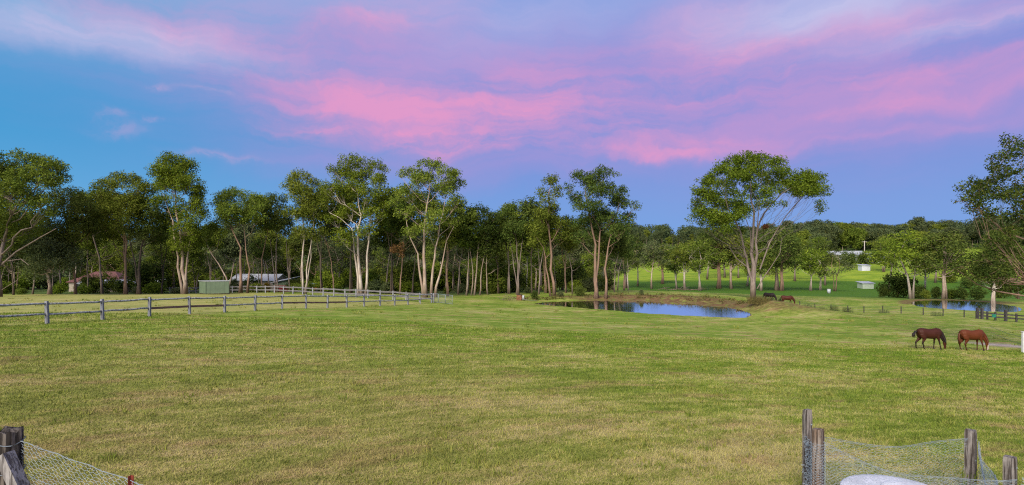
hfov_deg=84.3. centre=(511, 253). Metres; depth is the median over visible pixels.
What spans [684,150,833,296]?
dome gum tree
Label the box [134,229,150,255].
gum tree
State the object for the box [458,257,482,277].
gum tree
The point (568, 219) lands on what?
gum tree
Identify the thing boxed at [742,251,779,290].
gum tree
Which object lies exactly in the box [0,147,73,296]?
gum tree
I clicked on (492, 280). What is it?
shrub
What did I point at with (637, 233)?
gum tree
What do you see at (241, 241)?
gum tree
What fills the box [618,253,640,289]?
gum tree
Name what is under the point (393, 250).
dead foliage
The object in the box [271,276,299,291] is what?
red and green shed
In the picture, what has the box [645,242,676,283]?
gum tree
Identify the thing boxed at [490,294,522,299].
brushwood heap
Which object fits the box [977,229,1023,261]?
gum tree
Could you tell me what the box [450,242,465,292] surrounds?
gum tree
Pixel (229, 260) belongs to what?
gum tree
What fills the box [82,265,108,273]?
shrub
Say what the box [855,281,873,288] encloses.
animal shelter
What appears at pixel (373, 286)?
scrub
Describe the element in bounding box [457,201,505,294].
gum tree
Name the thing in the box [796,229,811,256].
gum tree
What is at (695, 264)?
gum tree
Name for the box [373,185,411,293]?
gum tree
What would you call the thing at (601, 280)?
shrub
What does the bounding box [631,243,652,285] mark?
gum tree
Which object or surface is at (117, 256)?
gum tree
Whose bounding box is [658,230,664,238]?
gum tree
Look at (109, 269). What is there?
shrub
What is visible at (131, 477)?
star picket
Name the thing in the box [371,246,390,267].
gum tree
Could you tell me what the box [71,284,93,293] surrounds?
scrub
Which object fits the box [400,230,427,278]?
gum tree
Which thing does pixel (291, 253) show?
gum tree
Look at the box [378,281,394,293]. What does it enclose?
scrub
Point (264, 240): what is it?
gum tree
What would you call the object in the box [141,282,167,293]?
scrub
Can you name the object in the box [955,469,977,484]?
grass tuft
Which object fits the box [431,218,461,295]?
gum tree
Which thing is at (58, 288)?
scrub
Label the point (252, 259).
gum tree
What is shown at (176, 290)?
scrub
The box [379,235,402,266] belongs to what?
gum tree
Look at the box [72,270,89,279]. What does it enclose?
shrub
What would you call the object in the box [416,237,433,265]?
gum tree
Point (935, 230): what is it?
gum tree
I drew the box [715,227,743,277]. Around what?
gum tree
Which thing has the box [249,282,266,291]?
scrub
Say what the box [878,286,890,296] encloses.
bush
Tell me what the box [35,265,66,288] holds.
shrub
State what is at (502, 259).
gum tree
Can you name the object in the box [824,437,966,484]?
chicken wire
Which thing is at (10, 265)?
gum tree
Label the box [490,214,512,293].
gum tree
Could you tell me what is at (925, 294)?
bush
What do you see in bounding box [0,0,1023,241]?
sky
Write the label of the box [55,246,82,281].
gum tree
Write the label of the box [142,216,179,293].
gum tree
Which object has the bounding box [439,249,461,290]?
gum tree
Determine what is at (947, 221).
gum tree
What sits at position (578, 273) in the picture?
shrub
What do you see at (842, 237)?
gum tree
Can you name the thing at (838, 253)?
pale long shed
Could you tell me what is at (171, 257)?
gum tree
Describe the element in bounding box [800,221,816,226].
gum tree
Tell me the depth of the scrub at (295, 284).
108.89 m
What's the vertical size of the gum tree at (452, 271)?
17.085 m
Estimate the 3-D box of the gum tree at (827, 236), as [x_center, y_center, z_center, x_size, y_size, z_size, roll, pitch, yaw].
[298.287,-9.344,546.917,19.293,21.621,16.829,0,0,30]
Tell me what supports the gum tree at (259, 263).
on the ground at (800, 316)
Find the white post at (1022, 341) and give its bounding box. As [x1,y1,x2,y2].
[1021,331,1023,351]
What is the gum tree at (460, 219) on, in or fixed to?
on the ground at (800, 316)
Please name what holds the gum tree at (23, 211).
on the ground at (800, 316)
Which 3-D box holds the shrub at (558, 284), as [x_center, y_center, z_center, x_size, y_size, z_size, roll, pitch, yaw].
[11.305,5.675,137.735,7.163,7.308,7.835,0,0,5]
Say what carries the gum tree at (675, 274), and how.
on the ground at (800, 316)
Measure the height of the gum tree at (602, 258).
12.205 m
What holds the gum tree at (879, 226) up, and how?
on the ground at (800, 316)
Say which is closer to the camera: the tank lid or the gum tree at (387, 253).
the tank lid
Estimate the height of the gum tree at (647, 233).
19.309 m
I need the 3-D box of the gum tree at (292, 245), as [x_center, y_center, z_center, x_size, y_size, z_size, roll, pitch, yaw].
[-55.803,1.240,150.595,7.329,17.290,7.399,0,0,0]
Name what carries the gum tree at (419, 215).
on the ground at (800, 316)
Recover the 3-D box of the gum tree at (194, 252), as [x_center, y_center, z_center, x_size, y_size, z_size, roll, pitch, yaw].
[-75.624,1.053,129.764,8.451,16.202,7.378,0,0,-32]
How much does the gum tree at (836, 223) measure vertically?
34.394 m
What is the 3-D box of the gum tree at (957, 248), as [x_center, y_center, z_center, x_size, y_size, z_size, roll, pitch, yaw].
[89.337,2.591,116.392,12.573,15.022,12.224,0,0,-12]
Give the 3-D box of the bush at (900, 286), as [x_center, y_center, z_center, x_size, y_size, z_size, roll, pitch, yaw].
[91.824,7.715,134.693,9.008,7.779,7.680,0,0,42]
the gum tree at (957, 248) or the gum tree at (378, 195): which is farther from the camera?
the gum tree at (957, 248)
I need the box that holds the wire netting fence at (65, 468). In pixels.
[21,441,140,484]
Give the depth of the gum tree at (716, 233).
233.32 m
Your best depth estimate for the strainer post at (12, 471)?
5.39 m
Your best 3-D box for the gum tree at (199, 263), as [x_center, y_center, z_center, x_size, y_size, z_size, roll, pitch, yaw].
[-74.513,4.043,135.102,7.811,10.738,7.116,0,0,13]
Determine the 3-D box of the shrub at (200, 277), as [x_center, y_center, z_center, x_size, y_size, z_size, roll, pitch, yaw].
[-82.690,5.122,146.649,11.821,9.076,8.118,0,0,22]
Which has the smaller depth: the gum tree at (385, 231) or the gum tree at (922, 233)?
the gum tree at (385, 231)
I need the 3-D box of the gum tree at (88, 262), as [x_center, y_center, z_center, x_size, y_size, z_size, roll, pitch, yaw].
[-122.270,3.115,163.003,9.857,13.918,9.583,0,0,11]
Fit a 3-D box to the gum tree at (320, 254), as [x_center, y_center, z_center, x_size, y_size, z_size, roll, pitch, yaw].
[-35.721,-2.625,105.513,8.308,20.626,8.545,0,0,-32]
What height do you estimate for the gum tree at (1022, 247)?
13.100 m
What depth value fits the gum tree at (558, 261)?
137.73 m
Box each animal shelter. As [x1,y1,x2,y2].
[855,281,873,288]
[857,264,871,270]
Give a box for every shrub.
[1,262,33,288]
[15,268,43,289]
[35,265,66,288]
[56,276,68,287]
[66,261,84,279]
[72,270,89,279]
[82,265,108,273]
[101,264,121,272]
[116,258,177,292]
[158,268,189,289]
[179,257,214,289]
[206,270,233,279]
[227,263,254,276]
[229,278,238,291]
[258,261,286,275]
[263,282,270,291]
[283,262,304,279]
[297,266,316,282]
[312,271,343,291]
[312,272,322,286]
[314,261,356,290]
[348,270,356,287]
[355,270,379,289]
[361,263,388,289]
[378,263,388,282]
[380,265,408,291]
[394,258,427,287]
[416,265,443,290]
[422,260,460,290]
[443,260,469,287]
[466,274,482,291]
[469,268,487,290]
[471,258,514,293]
[505,269,530,291]
[521,263,553,289]
[546,263,566,289]
[554,258,588,287]
[571,260,600,279]
[581,266,597,283]
[598,272,615,290]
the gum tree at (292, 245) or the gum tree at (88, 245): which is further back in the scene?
the gum tree at (292, 245)
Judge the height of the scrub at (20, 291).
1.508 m
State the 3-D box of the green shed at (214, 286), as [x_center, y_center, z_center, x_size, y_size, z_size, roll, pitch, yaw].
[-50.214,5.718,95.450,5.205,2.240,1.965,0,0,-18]
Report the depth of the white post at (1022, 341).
39.49 m
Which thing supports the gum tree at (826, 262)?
on the ground at (800, 316)
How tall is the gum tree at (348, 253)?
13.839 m
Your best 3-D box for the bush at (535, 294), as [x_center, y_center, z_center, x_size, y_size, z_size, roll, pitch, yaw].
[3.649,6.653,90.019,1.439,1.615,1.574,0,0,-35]
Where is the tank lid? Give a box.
[840,474,926,484]
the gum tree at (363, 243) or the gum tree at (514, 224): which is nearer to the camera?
the gum tree at (514, 224)
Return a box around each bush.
[77,272,103,293]
[91,269,118,293]
[111,279,127,293]
[243,273,260,291]
[285,277,301,291]
[529,290,538,298]
[572,285,586,295]
[837,251,858,265]
[855,252,871,263]
[876,271,919,297]
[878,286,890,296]
[911,284,926,298]
[919,289,930,298]
[929,286,941,298]
[938,271,958,282]
[947,288,958,298]
[954,286,969,299]
[959,276,977,288]
[967,285,988,299]
[988,282,1015,298]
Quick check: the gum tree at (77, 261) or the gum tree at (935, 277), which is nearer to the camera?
the gum tree at (77, 261)
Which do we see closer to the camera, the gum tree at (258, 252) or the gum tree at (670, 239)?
the gum tree at (258, 252)
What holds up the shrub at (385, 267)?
on the ground at (800, 316)
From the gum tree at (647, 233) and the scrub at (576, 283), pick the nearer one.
the scrub at (576, 283)
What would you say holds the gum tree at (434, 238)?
on the ground at (800, 316)
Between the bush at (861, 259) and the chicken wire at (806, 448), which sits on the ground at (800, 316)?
the bush at (861, 259)
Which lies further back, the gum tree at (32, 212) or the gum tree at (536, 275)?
the gum tree at (536, 275)
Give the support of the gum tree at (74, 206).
on the ground at (800, 316)
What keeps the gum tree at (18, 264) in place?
on the ground at (800, 316)
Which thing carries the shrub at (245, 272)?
on the ground at (800, 316)
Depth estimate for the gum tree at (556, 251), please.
115.07 m
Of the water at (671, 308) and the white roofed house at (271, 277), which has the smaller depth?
the water at (671, 308)
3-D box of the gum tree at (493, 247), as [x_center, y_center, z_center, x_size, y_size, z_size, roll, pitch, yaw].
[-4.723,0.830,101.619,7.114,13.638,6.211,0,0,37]
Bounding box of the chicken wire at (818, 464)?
[810,441,825,484]
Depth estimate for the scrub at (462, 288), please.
108.59 m
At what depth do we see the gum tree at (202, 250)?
149.41 m
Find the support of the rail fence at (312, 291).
on the ground at (800, 316)
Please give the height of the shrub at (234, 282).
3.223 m
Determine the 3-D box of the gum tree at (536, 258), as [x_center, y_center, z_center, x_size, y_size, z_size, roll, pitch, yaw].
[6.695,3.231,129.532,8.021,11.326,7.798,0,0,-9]
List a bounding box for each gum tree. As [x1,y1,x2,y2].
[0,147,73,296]
[0,202,48,294]
[0,251,28,283]
[3,246,18,282]
[7,245,22,289]
[13,206,51,293]
[31,183,103,293]
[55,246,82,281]
[62,244,86,280]
[71,247,111,271]
[76,181,126,293]
[76,217,110,293]
[79,238,94,273]
[79,240,123,271]
[81,171,162,293]
[84,240,98,271]
[98,244,138,273]
[101,227,128,250]
[119,179,172,293]
[126,232,145,263]
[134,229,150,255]
[134,256,156,274]
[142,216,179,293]
[142,242,162,258]
[143,235,195,287]
[144,150,211,293]
[163,228,202,272]
[163,229,184,274]
[184,249,213,289]
[197,220,228,279]
[197,243,207,269]
[203,252,233,279]
[204,246,235,279]
[205,222,233,292]
[208,186,268,292]
[211,222,254,280]
[213,222,248,283]
[236,220,256,273]
[236,251,256,269]
[244,195,277,291]
[245,222,258,272]
[246,238,269,283]
[250,228,280,273]
[252,230,284,291]
[253,253,275,273]
[259,191,298,291]
[270,245,303,272]
[273,227,291,262]
[278,167,330,293]
[281,236,298,277]
[288,226,314,279]
[296,233,315,280]
[303,248,324,275]
[304,185,338,291]
[308,226,341,268]
[314,151,392,295]
[316,202,350,291]
[320,241,359,281]
[329,184,368,292]
[340,239,356,261]
[349,246,374,275]
[354,229,374,283]
[363,236,380,264]
[366,217,402,293]
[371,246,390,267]
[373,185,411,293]
[377,249,409,267]
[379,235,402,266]
[383,198,415,294]
[386,157,467,297]
[395,191,427,292]
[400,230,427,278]
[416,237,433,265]
[421,227,437,264]
[421,245,441,289]
[430,226,443,265]
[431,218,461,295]
[434,245,453,286]
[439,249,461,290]
[441,229,460,290]
[442,196,482,294]
[449,207,482,295]
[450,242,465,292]
[456,245,473,292]
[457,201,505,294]
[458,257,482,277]
[464,252,481,270]
[471,225,505,294]
[477,244,513,271]
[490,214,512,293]
[494,201,522,293]
[498,199,535,293]
[505,246,533,271]
[511,242,537,291]
[512,195,552,292]
[521,216,552,293]
[524,245,557,290]
[529,172,573,295]
[529,245,544,290]
[531,205,560,292]
[546,237,565,284]
[549,255,569,289]
[552,214,582,292]
[560,226,584,293]
[564,164,642,298]
[565,229,593,264]
[580,251,610,272]
[591,221,632,291]
[597,242,605,275]
[603,227,633,289]
[604,256,628,289]
[612,233,645,287]
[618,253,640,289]
[620,238,634,289]
[627,239,670,288]
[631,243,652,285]
[632,231,641,239]
[641,234,647,241]
[643,230,650,243]
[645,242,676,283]
[651,230,659,238]
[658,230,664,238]
[659,247,696,288]
[664,241,707,288]
[665,236,672,243]
[679,238,728,290]
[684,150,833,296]
[691,232,724,279]
[694,230,707,238]
[696,227,746,288]
[709,232,761,288]
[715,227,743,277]
[728,245,760,285]
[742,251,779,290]
[748,225,803,290]
[754,228,789,274]
[759,235,805,290]
[760,223,778,230]
[780,220,793,227]
[786,222,812,230]
[786,233,815,280]
[792,246,829,290]
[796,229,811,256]
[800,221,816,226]
[800,227,819,247]
[802,257,833,289]
[805,236,830,250]
[807,233,827,247]
[810,242,848,284]
[812,219,832,226]
[815,223,843,248]
[819,252,859,290]
[820,233,831,246]
[830,224,845,249]
[832,221,847,225]
[836,231,847,250]
[838,222,854,250]
[840,226,868,250]
[848,221,864,226]
[848,226,870,249]
[860,237,906,276]
[862,224,876,229]
[865,227,895,247]
[865,228,941,298]
[866,235,900,271]
[871,223,883,228]
[878,223,893,229]
[892,231,915,245]
[894,238,950,287]
[904,225,928,233]
[907,216,924,225]
[907,229,977,298]
[916,231,930,236]
[918,220,939,228]
[922,232,952,282]
[928,228,944,240]
[931,223,948,229]
[933,226,968,253]
[937,219,958,224]
[941,132,1023,298]
[963,232,973,243]
[964,225,979,246]
[966,248,1022,304]
[971,217,987,242]
[974,220,990,238]
[975,222,1005,243]
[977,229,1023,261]
[985,215,1008,223]
[988,226,1018,245]
[1008,244,1023,297]
[1012,231,1023,249]
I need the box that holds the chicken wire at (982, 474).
[978,441,997,484]
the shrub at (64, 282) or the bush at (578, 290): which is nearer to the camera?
the bush at (578, 290)
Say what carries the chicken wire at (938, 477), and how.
attached to the garden post at (818, 435)
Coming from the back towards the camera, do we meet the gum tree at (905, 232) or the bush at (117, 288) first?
the gum tree at (905, 232)
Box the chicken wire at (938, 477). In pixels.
[822,442,1016,484]
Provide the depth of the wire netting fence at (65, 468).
5.11 m
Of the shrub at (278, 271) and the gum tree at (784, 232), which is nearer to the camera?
the shrub at (278, 271)
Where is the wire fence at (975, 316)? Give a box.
[799,301,976,318]
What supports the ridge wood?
on the ground at (800, 316)
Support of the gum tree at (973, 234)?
on the ground at (800, 316)
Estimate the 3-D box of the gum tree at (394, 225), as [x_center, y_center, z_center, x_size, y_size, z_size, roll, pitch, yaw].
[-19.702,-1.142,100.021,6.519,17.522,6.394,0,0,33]
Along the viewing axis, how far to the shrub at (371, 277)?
134.26 m
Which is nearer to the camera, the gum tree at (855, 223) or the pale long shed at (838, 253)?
the pale long shed at (838, 253)
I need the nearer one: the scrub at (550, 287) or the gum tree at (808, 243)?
the scrub at (550, 287)
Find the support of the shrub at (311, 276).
on the ground at (800, 316)
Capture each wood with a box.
[2,243,615,287]
[576,219,1019,250]
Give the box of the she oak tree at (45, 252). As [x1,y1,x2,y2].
[13,222,87,294]
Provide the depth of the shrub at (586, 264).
127.05 m
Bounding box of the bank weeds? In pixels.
[514,292,754,304]
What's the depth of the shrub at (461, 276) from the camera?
140.88 m
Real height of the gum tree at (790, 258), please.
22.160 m
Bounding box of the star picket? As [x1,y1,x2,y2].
[128,474,133,484]
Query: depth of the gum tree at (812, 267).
226.41 m
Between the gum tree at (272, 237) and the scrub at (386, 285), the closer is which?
the scrub at (386, 285)
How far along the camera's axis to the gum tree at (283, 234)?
172.22 m
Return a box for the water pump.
[517,294,536,300]
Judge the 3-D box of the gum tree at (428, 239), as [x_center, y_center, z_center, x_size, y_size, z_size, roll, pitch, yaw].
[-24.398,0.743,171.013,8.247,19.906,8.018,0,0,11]
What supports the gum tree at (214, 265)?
on the ground at (800, 316)
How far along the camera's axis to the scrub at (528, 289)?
105.19 m
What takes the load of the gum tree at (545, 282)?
on the ground at (800, 316)
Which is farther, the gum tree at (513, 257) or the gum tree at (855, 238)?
the gum tree at (855, 238)
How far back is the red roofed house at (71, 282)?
125.86 m
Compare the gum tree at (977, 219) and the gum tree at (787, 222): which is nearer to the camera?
the gum tree at (977, 219)
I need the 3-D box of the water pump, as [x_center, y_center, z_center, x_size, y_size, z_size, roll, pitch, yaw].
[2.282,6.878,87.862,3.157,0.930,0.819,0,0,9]
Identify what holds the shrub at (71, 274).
on the ground at (800, 316)
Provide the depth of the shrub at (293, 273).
169.12 m
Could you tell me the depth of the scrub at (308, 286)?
106.17 m
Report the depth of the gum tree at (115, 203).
97.75 m
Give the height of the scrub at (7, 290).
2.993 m
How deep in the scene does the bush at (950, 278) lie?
279.20 m
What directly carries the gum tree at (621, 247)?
on the ground at (800, 316)
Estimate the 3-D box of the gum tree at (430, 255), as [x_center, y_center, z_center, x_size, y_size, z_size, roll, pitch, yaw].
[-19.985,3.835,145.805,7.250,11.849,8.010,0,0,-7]
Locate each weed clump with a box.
[828,305,837,310]
[842,306,853,312]
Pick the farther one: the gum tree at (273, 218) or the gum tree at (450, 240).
the gum tree at (273, 218)
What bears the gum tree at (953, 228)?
on the ground at (800, 316)
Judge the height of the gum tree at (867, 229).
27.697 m
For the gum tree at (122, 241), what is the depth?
163.07 m
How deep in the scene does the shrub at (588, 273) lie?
121.02 m
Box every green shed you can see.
[199,280,229,293]
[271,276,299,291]
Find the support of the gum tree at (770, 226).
on the ground at (800, 316)
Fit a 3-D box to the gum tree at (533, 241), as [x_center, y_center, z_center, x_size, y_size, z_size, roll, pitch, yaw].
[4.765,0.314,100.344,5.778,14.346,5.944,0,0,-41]
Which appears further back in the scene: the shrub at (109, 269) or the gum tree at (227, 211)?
the shrub at (109, 269)
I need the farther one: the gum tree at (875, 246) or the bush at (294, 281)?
the gum tree at (875, 246)
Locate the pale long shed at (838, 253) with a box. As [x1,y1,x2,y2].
[829,251,862,259]
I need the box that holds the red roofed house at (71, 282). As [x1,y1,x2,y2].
[67,271,136,291]
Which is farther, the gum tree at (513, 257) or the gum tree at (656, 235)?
the gum tree at (656, 235)
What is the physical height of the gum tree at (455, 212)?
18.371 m
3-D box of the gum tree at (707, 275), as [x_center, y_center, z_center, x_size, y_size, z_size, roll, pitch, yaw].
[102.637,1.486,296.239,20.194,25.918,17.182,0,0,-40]
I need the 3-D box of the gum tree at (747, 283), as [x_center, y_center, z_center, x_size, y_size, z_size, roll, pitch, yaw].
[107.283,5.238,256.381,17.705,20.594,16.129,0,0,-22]
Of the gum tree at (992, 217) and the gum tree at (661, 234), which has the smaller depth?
the gum tree at (661, 234)
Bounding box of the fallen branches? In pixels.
[658,286,703,289]
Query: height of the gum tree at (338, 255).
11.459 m
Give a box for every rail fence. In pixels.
[0,293,431,323]
[132,286,433,302]
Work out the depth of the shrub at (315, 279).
151.61 m
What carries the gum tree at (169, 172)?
on the ground at (800, 316)
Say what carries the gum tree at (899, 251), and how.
on the ground at (800, 316)
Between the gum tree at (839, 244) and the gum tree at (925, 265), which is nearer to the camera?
the gum tree at (925, 265)
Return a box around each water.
[535,300,750,317]
[911,300,1020,311]
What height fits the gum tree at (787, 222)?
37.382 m
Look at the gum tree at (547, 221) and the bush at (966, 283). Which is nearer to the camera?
the gum tree at (547, 221)
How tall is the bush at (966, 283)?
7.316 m
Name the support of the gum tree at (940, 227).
on the ground at (800, 316)
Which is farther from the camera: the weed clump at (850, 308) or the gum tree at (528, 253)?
the gum tree at (528, 253)
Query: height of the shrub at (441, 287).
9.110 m
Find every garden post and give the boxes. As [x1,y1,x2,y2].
[802,409,812,484]
[812,428,824,484]
[964,428,976,484]
[1003,455,1017,484]
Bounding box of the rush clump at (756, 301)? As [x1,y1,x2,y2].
[745,295,772,304]
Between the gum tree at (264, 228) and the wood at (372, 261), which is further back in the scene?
the wood at (372, 261)
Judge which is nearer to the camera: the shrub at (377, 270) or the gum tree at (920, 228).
the shrub at (377, 270)
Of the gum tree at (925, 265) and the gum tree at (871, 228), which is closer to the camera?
the gum tree at (925, 265)
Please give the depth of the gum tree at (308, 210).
96.30 m
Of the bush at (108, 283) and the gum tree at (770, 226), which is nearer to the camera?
the bush at (108, 283)
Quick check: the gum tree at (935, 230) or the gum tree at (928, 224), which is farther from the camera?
the gum tree at (928, 224)
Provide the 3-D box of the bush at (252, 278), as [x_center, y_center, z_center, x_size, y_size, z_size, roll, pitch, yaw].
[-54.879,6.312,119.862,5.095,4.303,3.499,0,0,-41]
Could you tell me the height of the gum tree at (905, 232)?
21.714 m
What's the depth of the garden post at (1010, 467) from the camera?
7.36 m
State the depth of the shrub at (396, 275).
109.67 m
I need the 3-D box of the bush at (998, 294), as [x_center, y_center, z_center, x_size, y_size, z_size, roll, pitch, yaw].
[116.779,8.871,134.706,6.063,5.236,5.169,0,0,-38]
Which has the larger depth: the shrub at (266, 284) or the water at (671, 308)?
the shrub at (266, 284)
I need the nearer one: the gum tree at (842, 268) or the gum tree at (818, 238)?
the gum tree at (842, 268)
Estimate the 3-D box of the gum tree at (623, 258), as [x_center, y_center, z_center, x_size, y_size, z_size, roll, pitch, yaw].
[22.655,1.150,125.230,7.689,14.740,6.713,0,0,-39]
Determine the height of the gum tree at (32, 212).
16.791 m
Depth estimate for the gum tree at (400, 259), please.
127.74 m
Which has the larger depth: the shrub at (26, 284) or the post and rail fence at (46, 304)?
the shrub at (26, 284)
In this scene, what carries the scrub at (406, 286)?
on the ground at (800, 316)
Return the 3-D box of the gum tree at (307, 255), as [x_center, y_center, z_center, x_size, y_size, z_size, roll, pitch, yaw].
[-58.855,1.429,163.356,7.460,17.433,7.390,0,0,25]
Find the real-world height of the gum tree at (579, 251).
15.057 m
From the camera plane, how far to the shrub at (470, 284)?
116.64 m
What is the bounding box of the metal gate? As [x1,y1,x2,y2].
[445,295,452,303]
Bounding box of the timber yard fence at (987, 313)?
[976,308,1023,321]
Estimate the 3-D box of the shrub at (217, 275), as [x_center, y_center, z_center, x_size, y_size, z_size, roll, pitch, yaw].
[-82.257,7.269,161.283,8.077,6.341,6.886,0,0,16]
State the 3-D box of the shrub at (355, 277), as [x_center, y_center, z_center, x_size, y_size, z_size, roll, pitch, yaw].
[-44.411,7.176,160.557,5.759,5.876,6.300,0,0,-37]
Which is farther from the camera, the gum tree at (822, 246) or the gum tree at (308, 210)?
the gum tree at (822, 246)
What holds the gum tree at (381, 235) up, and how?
on the ground at (800, 316)
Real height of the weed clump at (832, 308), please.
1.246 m
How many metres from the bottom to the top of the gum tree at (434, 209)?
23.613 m
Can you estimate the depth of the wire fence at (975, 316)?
80.96 m
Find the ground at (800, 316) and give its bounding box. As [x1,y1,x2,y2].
[0,240,1023,484]
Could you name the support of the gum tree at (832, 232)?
on the ground at (800, 316)
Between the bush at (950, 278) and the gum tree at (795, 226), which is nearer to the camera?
the bush at (950, 278)
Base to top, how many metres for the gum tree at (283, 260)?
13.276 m
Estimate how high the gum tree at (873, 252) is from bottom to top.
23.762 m
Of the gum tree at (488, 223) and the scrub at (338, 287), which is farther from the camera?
the scrub at (338, 287)
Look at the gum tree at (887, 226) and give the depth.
687.50 m
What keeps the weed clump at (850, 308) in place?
on the ground at (800, 316)
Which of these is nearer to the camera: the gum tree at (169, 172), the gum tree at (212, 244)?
the gum tree at (169, 172)
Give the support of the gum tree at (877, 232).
on the ground at (800, 316)
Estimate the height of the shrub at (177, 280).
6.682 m
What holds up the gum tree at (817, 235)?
on the ground at (800, 316)
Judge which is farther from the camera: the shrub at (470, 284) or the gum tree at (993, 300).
the shrub at (470, 284)
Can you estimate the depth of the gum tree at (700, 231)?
600.36 m
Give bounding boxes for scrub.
[2,281,19,293]
[15,287,29,294]
[52,282,68,293]
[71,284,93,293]
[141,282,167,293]
[171,287,179,293]
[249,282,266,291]
[290,282,299,291]
[297,280,314,290]
[332,284,342,292]
[368,279,382,292]
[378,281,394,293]
[397,280,420,292]
[451,282,469,292]
[488,287,499,293]
[524,287,530,292]
[540,282,557,292]
[567,279,586,291]
[580,277,604,291]
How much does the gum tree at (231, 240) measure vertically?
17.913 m
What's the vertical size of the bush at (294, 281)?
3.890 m
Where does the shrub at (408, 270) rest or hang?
on the ground at (800, 316)
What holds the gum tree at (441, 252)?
on the ground at (800, 316)
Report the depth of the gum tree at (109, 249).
152.24 m
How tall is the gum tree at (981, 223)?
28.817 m
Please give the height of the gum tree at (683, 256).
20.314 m
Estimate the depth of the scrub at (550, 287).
104.63 m
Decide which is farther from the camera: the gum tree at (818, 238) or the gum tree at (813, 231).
the gum tree at (813, 231)
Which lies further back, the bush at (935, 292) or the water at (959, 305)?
the bush at (935, 292)
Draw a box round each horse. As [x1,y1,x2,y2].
[763,293,776,300]
[780,295,794,303]
[910,328,946,349]
[957,329,988,350]
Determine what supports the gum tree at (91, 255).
on the ground at (800, 316)
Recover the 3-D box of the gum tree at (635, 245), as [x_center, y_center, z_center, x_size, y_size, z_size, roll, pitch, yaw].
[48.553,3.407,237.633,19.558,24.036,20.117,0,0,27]
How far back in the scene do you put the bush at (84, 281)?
115.17 m
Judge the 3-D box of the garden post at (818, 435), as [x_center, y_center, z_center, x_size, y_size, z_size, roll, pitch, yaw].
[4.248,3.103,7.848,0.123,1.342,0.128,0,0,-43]
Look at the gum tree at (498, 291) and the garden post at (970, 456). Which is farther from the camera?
the gum tree at (498, 291)
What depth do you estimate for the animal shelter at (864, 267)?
350.16 m
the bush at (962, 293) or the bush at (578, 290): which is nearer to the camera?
the bush at (578, 290)
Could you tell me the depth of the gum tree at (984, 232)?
559.43 m
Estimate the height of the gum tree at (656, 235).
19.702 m
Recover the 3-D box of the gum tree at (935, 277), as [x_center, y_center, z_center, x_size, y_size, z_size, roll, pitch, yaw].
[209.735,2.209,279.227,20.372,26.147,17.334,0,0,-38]
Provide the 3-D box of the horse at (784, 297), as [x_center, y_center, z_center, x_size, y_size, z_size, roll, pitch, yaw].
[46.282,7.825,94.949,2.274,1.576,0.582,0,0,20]
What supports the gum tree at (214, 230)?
on the ground at (800, 316)
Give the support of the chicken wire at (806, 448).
attached to the garden post at (807, 420)
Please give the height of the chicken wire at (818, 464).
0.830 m
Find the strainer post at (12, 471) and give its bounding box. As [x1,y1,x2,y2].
[0,426,29,484]
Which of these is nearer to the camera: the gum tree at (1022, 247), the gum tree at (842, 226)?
the gum tree at (1022, 247)
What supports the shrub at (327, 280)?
on the ground at (800, 316)
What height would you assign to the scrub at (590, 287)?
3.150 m
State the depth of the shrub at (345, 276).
129.36 m
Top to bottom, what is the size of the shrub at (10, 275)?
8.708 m
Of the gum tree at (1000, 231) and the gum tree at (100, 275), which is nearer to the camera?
the gum tree at (100, 275)
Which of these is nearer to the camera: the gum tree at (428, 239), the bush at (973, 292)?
the bush at (973, 292)
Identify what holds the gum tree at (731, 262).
on the ground at (800, 316)
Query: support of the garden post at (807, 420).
on the ground at (800, 316)
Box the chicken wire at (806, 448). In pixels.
[802,436,811,484]
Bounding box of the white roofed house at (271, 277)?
[232,274,287,288]
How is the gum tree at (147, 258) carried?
on the ground at (800, 316)
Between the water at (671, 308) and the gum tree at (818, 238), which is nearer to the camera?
the water at (671, 308)
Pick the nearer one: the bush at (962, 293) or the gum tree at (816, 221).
the bush at (962, 293)
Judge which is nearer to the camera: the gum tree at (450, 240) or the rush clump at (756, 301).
the rush clump at (756, 301)
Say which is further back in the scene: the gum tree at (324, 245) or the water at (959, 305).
the gum tree at (324, 245)
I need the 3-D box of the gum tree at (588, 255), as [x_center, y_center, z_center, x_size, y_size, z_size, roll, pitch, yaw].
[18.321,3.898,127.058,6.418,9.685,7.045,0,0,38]
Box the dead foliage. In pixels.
[390,242,405,257]
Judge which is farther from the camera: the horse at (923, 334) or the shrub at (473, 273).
the shrub at (473, 273)
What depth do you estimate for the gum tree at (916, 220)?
738.26 m
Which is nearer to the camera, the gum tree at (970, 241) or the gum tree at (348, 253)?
the gum tree at (348, 253)
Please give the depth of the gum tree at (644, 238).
589.37 m
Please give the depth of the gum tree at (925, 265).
125.91 m
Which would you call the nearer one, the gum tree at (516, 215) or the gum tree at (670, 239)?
the gum tree at (516, 215)
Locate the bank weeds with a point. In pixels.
(648, 294)
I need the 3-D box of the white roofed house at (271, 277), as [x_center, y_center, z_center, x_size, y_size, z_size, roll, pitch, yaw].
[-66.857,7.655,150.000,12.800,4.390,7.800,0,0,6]
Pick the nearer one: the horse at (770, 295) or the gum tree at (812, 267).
the horse at (770, 295)
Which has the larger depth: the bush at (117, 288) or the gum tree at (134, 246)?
the gum tree at (134, 246)
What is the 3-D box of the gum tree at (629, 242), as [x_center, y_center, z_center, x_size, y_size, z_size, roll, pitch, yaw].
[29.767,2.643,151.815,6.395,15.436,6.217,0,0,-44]
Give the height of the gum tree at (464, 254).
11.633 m
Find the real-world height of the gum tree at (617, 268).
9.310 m

